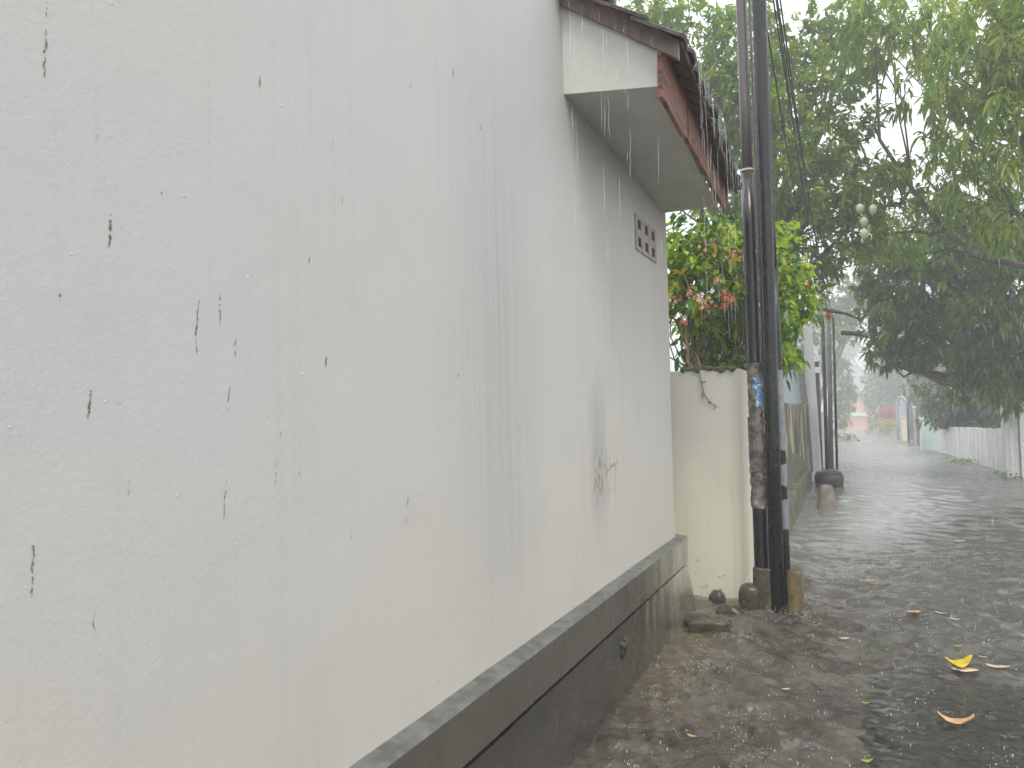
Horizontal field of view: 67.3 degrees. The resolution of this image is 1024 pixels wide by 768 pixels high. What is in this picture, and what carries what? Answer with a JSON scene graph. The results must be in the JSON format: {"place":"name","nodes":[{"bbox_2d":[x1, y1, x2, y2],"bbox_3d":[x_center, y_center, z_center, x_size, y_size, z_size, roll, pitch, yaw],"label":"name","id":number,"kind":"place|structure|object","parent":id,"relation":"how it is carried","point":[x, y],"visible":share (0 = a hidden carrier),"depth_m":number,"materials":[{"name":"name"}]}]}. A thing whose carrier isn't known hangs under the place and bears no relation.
{"place":"outdoors","nodes":[
{"label":"outdoors","id":0,"kind":"place"},
{"bbox_2d":[567,428,1023,767],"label":"road","id":1,"kind":"structure","parent":0,"point":[883,472],"depth_m":4.76,"materials":[{"name":"grey liquid"}]},
{"bbox_2d":[684,613,710,625],"bbox_3d":[1.307,1.683,5.468,0.237,0.092,0.181,-2,-3,24],"label":"rock","id":2,"kind":"object","parent":1,"relation":"on","point":[688,617],"visible":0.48,"depth_m":5.44,"materials":[{"name":"stone"}]},
{"bbox_2d":[688,619,731,632],"bbox_3d":[1.362,1.677,5.301,0.289,0.109,0.184,-2,-3,24],"label":"brick","id":3,"kind":"object","parent":1,"relation":"on","point":[702,625],"visible":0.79,"depth_m":5.24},
{"bbox_2d":[709,590,725,603],"bbox_3d":[1.607,1.677,6.022,0.135,0.127,0.113,-2,-3,24],"label":"rock","id":4,"kind":"object","parent":1,"relation":"on","point":[717,597],"visible":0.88,"depth_m":5.98,"materials":[{"name":"stone"}]},
{"bbox_2d":[736,0,768,567],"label":"utility pole","id":5,"kind":"object","parent":1,"relation":"on","point":[757,462],"visible":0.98,"depth_m":5.96,"materials":[{"name":"black metal"}]},
{"bbox_2d":[748,0,765,445],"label":"conduit","id":6,"kind":"object","parent":5,"relation":"attached to","point":[753,104],"visible":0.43,"depth_m":6.10,"materials":[{"name":"black metal"}]},
{"bbox_2d":[753,566,770,610],"bbox_3d":[1.908,1.569,5.844,0.157,0.358,0.049,-2,-3,24],"label":"concrete stub","id":7,"kind":"object","parent":1,"relation":"on","point":[761,579],"visible":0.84,"depth_m":5.82,"materials":[{"name":"concrete"}]},
{"bbox_2d":[752,0,784,612],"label":"utility pole","id":8,"kind":"object","parent":1,"relation":"on","point":[769,333],"visible":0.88,"depth_m":5.85,"materials":[{"name":"black metal"}]},
{"bbox_2d":[769,81,789,604],"bbox_3d":[2.060,-0.376,5.970,0.074,4.250,0.065,-2,-3,24],"label":"cable pipe","id":9,"kind":"object","parent":8,"relation":"attached to","point":[785,517],"visible":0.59,"depth_m":5.91,"materials":[{"name":"black paint"}]},
{"bbox_2d":[767,26,820,315],"bbox_3d":[4.087,-2.092,10.682,0.014,1.379,10.388,-2,-3,24],"label":"overhead cable","id":10,"kind":"object","parent":8,"relation":"attached to","point":[784,135],"visible":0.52,"depth_m":7.43,"materials":[{"name":"rubber"}]},
{"bbox_2d":[775,0,822,317],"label":"overhead cable","id":11,"kind":"object","parent":8,"relation":"attached to","point":[794,128],"visible":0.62,"depth_m":8.37,"materials":[{"name":"rubber"}]},
{"bbox_2d":[773,0,828,315],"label":"overhead cable","id":12,"kind":"object","parent":8,"relation":"attached to","point":[794,131],"visible":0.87,"depth_m":8.04,"materials":[{"name":"rubber"}]},
{"bbox_2d":[779,0,828,312],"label":"overhead cable","id":13,"kind":"object","parent":8,"relation":"attached to","point":[795,108],"visible":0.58,"depth_m":7.86,"materials":[{"name":"rubber"}]},
{"bbox_2d":[786,569,804,615],"bbox_3d":[2.121,1.563,5.760,0.124,0.348,0.112,-2,-3,24],"label":"concrete stub","id":14,"kind":"object","parent":1,"relation":"on","point":[795,597],"visible":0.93,"depth_m":5.71,"materials":[{"name":"beige concrete"}]},
{"bbox_2d":[814,359,822,470],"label":"gate pillar","id":15,"kind":"structure","parent":1,"relation":"on","point":[817,370],"depth_m":17.10,"materials":[{"name":"paint"}]},
{"bbox_2d":[618,487,1023,767],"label":"rain splashes","id":16,"kind":"object","parent":1,"relation":"on","point":[818,651],"visible":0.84,"depth_m":4.57,"materials":[{"name":"white liquid"}]},
{"bbox_2d":[816,484,837,508],"bbox_3d":[4.766,1.722,11.651,0.300,0.385,0.300,-2,-3,24],"label":"bollard","id":17,"kind":"object","parent":1,"relation":"on","point":[826,498],"visible":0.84,"depth_m":11.55,"materials":[{"name":"concrete"}]},
{"bbox_2d":[869,405,895,432],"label":"red shrub","id":18,"kind":"object","parent":1,"relation":"on","point":[887,411],"visible":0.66,"depth_m":62.64,"materials":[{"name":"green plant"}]},
{"bbox_2d":[905,357,909,442],"bbox_3d":[17.222,0.582,32.827,0.740,3.827,0.178,-2,-3,24],"label":"street lamp","id":19,"kind":"object","parent":1,"relation":"on","point":[908,429],"visible":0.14,"depth_m":32.90,"materials":[{"name":"grey metal"}]},
{"bbox_2d":[937,711,974,723],"bbox_3d":[2.077,1.560,3.597,0.151,0.063,0.055,-2,-3,24],"label":"fallen leaf","id":20,"kind":"object","parent":1,"relation":"on","point":[957,720],"visible":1,"depth_m":3.61,"materials":[{"name":"beige plant"}]},
{"bbox_2d":[945,655,972,667],"bbox_3d":[2.518,1.558,4.334,0.108,0.069,0.114,0,-3,-37],"label":"fallen leaf","id":21,"kind":"object","parent":1,"relation":"on","point":[964,662],"visible":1,"depth_m":4.34,"materials":[{"name":"yellow plant"}]},
{"bbox_2d":[950,667,977,671],"bbox_3d":[2.524,1.592,4.290,0.136,0.010,0.058,-2,-3,24],"label":"fallen leaf","id":22,"kind":"object","parent":1,"relation":"on","point":[964,669],"visible":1,"depth_m":4.29,"materials":[{"name":"beige plant"}]},
{"bbox_2d":[933,427,1002,470],"bbox_3d":[12.642,1.625,21.472,0.081,0.995,10.818,-2,-3,21],"label":"fence","id":23,"kind":"object","parent":1,"relation":"on","point":[983,446],"visible":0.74,"depth_m":20.19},
{"bbox_2d":[985,663,1009,667],"bbox_3d":[2.769,1.607,4.386,0.123,0.017,0.049,-2,-3,24],"label":"fallen leaf","id":24,"kind":"object","parent":1,"relation":"on","point":[997,666],"visible":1,"depth_m":4.39,"materials":[{"name":"beige plant"}]},
{"bbox_2d":[1000,403,1023,476],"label":"gate post","id":25,"kind":"object","parent":1,"relation":"on","point":[1012,437],"visible":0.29,"depth_m":16.02,"materials":[{"name":"white paint"}]},
{"bbox_2d":[616,0,1023,413],"label":"sky","id":26,"kind":"structure","parent":0,"point":[893,138],"materials":[{"name":"white"}]},
{"bbox_2d":[814,470,843,486],"bbox_3d":[6.149,1.850,14.903,0.540,0.315,0.540,-2,-3,24],"label":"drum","id":27,"kind":"object","parent":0,"point":[833,478],"visible":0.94,"depth_m":14.70,"materials":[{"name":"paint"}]},
{"bbox_2d":[698,414,986,760],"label":"ground","id":28,"kind":"structure","parent":0,"point":[839,431],"depth_m":4.93,"materials":[{"name":"soil"}]},
{"bbox_2d":[0,0,742,767],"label":"house","id":29,"kind":"structure","parent":28,"relation":"on","point":[334,390],"depth_m":2.01,"materials":[{"name":"paint"}]},
{"bbox_2d":[670,365,753,598],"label":"boundary wall","id":30,"kind":"structure","parent":28,"relation":"on","point":[712,503],"depth_m":6.23,"materials":[{"name":"beige paint"}]},
{"bbox_2d":[666,209,822,408],"bbox_3d":[1.792,-0.714,6.962,1.871,1.920,1.492,-2,-3,24],"label":"flowering shrub","id":31,"kind":"object","parent":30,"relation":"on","point":[692,258],"visible":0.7,"depth_m":6.81,"materials":[{"name":"green plant"}]},
{"bbox_2d":[715,603,743,614],"bbox_3d":[1.597,1.671,5.639,0.199,0.124,0.175,-2,-3,24],"label":"rock","id":32,"kind":"object","parent":28,"relation":"on","point":[726,608],"visible":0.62,"depth_m":5.59,"materials":[{"name":"stone"}]},
{"bbox_2d":[738,582,759,609],"bbox_3d":[1.832,1.646,5.908,0.170,0.230,0.185,-2,-3,24],"label":"rock","id":33,"kind":"object","parent":28,"relation":"on","point":[748,596],"visible":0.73,"depth_m":5.83,"materials":[{"name":"stone"}]},
{"bbox_2d":[714,326,821,480],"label":"wall","id":34,"kind":"structure","parent":28,"relation":"on","point":[803,389],"depth_m":16.13,"materials":[{"name":"paint"}]},
{"bbox_2d":[613,0,927,366],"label":"mango tree","id":35,"kind":"object","parent":28,"relation":"on","point":[850,199],"visible":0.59,"depth_m":12.85,"materials":[{"name":"green plant"}]},
{"bbox_2d":[753,402,811,552],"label":"mossy wall","id":36,"kind":"structure","parent":28,"relation":"on","point":[798,450],"depth_m":12.57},
{"bbox_2d":[821,412,828,469],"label":"white wall","id":37,"kind":"structure","parent":28,"relation":"on","point":[822,416],"depth_m":18.87,"materials":[{"name":"paint"}]},
{"bbox_2d":[804,270,876,404],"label":"tree","id":38,"kind":"object","parent":28,"relation":"on","point":[843,322],"visible":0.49,"depth_m":46.86,"materials":[{"name":"green plant"}]},
{"bbox_2d":[832,350,858,435],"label":"tree","id":39,"kind":"object","parent":28,"relation":"on","point":[846,393],"visible":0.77,"depth_m":59.93,"materials":[{"name":"green plant"}]},
{"bbox_2d":[833,433,860,440],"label":"weed","id":40,"kind":"object","parent":28,"relation":"on","point":[848,438],"visible":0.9,"depth_m":40.23,"materials":[{"name":"green plant"}]},
{"bbox_2d":[827,357,881,429],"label":"house","id":41,"kind":"structure","parent":28,"relation":"on","point":[858,418],"depth_m":113.97,"materials":[{"name":"white paint"}]},
{"bbox_2d":[864,417,896,434],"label":"yellow shrub","id":42,"kind":"object","parent":28,"relation":"on","point":[889,422],"visible":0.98,"depth_m":59.27,"materials":[{"name":"green plant"}]},
{"bbox_2d":[804,297,963,415],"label":"tree","id":43,"kind":"object","parent":28,"relation":"on","point":[849,351],"visible":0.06,"depth_m":134.77,"materials":[{"name":"green plant"}]},
{"bbox_2d":[859,332,926,431],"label":"tree","id":44,"kind":"object","parent":28,"relation":"on","point":[891,393],"visible":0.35,"depth_m":74.89,"materials":[{"name":"green plant"}]},
{"bbox_2d":[896,396,906,438],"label":"arch","id":45,"kind":"structure","parent":28,"relation":"on","point":[901,410],"depth_m":44.27,"materials":[{"name":"white paint"}]},
{"bbox_2d":[900,416,906,440],"bbox_3d":[20.108,2.336,39.371,0.362,1.347,0.480,-2,-3,24],"label":"gate post","id":46,"kind":"object","parent":28,"relation":"on","point":[904,427],"visible":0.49,"depth_m":39.20,"materials":[{"name":"beige paint"}]},
{"bbox_2d":[912,406,916,444],"bbox_3d":[16.756,1.787,31.967,0.156,1.721,0.200,-2,-3,24],"label":"gate post","id":47,"kind":"object","parent":28,"relation":"on","point":[914,417],"visible":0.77,"depth_m":31.92,"materials":[{"name":"white paint"}]},
{"bbox_2d":[908,405,919,444],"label":"gate","id":48,"kind":"structure","parent":47,"relation":"attached to","point":[911,421],"depth_m":34.68,"materials":[{"name":"metal"}]},
{"bbox_2d":[918,417,923,449],"bbox_3d":[14.687,1.822,27.566,0.171,1.243,0.480,-2,-3,24],"label":"gate post","id":49,"kind":"object","parent":28,"relation":"on","point":[921,437],"visible":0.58,"depth_m":27.39,"materials":[{"name":"white paint"}]},
{"bbox_2d":[822,0,1023,274],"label":"overhanging tree","id":50,"kind":"object","parent":28,"relation":"on","point":[1000,90],"visible":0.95,"depth_m":10.80,"materials":[{"name":"green plant"}]},
{"bbox_2d":[899,365,946,418],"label":"tree","id":51,"kind":"object","parent":28,"relation":"on","point":[911,392],"visible":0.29,"depth_m":42.20,"materials":[{"name":"green plant"}]},
{"bbox_2d":[923,419,933,449],"bbox_3d":[14.631,1.821,26.933,0.333,1.183,0.480,-2,-3,24],"label":"gate post","id":52,"kind":"object","parent":28,"relation":"on","point":[929,440],"visible":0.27,"depth_m":26.76,"materials":[{"name":"green paint"}]},
{"bbox_2d":[847,190,1023,426],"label":"mango tree","id":53,"kind":"object","parent":28,"relation":"on","point":[987,353],"visible":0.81,"depth_m":15.50,"materials":[{"name":"green plant"}]},
{"bbox_2d":[906,368,1010,432],"bbox_3d":[13.528,0.256,22.649,3.375,3.983,5.388,-2,-3,24],"label":"hedge tree","id":54,"kind":"object","parent":28,"relation":"on","point":[983,416],"visible":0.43,"depth_m":22.97,"materials":[{"name":"green plant"}]},
{"bbox_2d":[943,455,977,464],"bbox_3d":[11.575,1.995,19.929,1.133,0.240,1.100,0,-3,-36],"label":"weed","id":55,"kind":"object","parent":28,"relation":"on","point":[954,460],"visible":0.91,"depth_m":19.86,"materials":[{"name":"green plant"}]},
{"bbox_2d":[988,470,1020,477],"bbox_3d":[10.090,1.862,15.701,0.727,0.220,0.985,-2,-3,24],"label":"weed","id":56,"kind":"object","parent":28,"relation":"on","point":[1010,475],"visible":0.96,"depth_m":15.67,"materials":[{"name":"green plant"}]},
{"bbox_3d":[6.359,1.855,15.318,0.280,0.330,0.450,-2,-3,24],"label":"pedestal","id":57,"kind":"object","parent":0,"visible":0},
{"bbox_2d":[821,318,828,468],"bbox_3d":[6.240,0.214,15.340,0.090,3.076,0.072,-2,-3,24],"label":"slim pole","id":58,"kind":"object","parent":57,"relation":"on","point":[825,401],"visible":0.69,"depth_m":15.31,"materials":[{"name":"grey metal"}]},
{"bbox_2d":[826,312,833,468],"bbox_3d":[6.386,0.121,15.442,0.157,3.266,0.103,-2,-3,24],"label":"slim pole","id":59,"kind":"object","parent":57,"relation":"on","point":[830,404],"visible":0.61,"depth_m":15.41,"materials":[{"name":"grey metal"}]},
{"bbox_2d":[832,318,837,468],"bbox_3d":[6.433,0.213,15.308,0.085,3.068,0.048,-2,-3,24],"label":"slim pole","id":60,"kind":"object","parent":57,"relation":"on","point":[835,398],"visible":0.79,"depth_m":15.29,"materials":[{"name":"grey metal"}]},
{"bbox_2d":[776,0,832,316],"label":"overhead cable","id":61,"kind":"object","parent":60,"relation":"attached to","point":[798,134],"visible":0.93,"depth_m":7.74,"materials":[{"name":"rubber"}]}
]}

